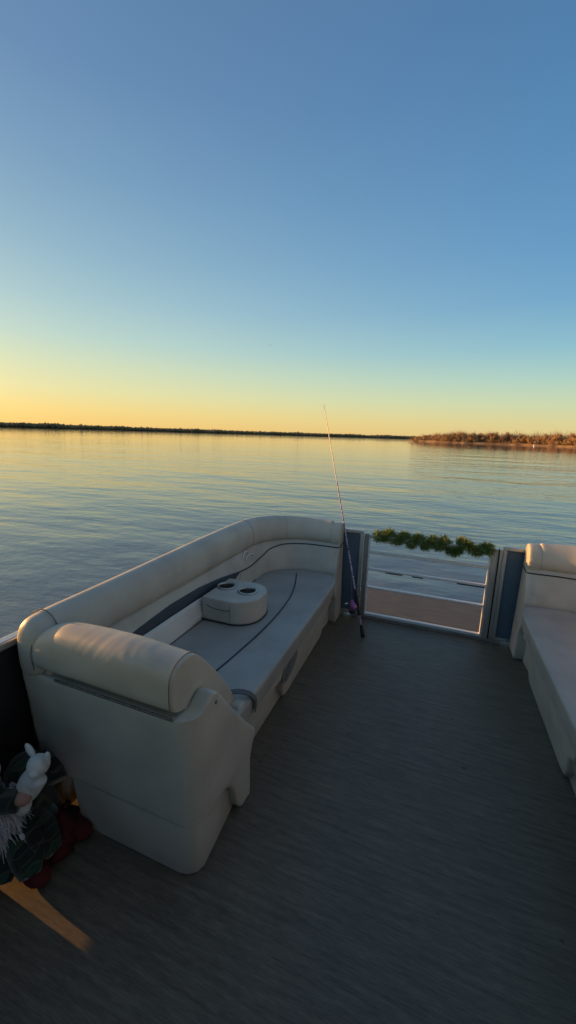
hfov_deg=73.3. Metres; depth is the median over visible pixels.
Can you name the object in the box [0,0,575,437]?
sky
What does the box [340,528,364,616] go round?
fence
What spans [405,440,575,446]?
shore
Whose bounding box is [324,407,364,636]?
fishing rod
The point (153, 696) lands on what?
lounge couch
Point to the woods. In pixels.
(41, 425)
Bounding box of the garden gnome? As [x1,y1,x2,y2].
[0,749,91,888]
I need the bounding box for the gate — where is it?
[359,533,502,641]
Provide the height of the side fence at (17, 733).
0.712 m
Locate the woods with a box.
[0,422,414,438]
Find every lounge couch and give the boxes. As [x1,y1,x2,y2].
[17,515,343,873]
[509,543,575,795]
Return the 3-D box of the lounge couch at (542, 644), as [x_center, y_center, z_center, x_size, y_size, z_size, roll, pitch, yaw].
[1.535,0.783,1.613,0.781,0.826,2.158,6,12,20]
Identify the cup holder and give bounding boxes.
[202,578,267,625]
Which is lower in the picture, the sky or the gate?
the gate
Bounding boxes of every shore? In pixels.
[0,426,402,438]
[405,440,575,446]
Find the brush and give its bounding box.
[407,428,575,444]
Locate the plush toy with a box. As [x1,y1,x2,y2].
[16,743,50,815]
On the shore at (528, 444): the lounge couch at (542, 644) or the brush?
the brush
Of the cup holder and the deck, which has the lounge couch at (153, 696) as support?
the cup holder
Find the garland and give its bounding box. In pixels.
[371,526,498,558]
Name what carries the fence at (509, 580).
on the deck
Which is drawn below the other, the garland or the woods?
the garland
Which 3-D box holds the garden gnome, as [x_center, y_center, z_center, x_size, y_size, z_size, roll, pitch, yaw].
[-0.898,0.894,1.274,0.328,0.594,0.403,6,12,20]
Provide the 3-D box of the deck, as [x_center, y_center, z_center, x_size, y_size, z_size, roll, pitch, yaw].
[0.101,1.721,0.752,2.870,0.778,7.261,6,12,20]
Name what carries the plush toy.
attached to the garden gnome
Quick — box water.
[0,427,575,637]
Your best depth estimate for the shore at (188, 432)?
1433.53 m
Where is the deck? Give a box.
[0,585,575,1023]
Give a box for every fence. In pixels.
[0,631,37,782]
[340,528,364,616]
[491,546,525,644]

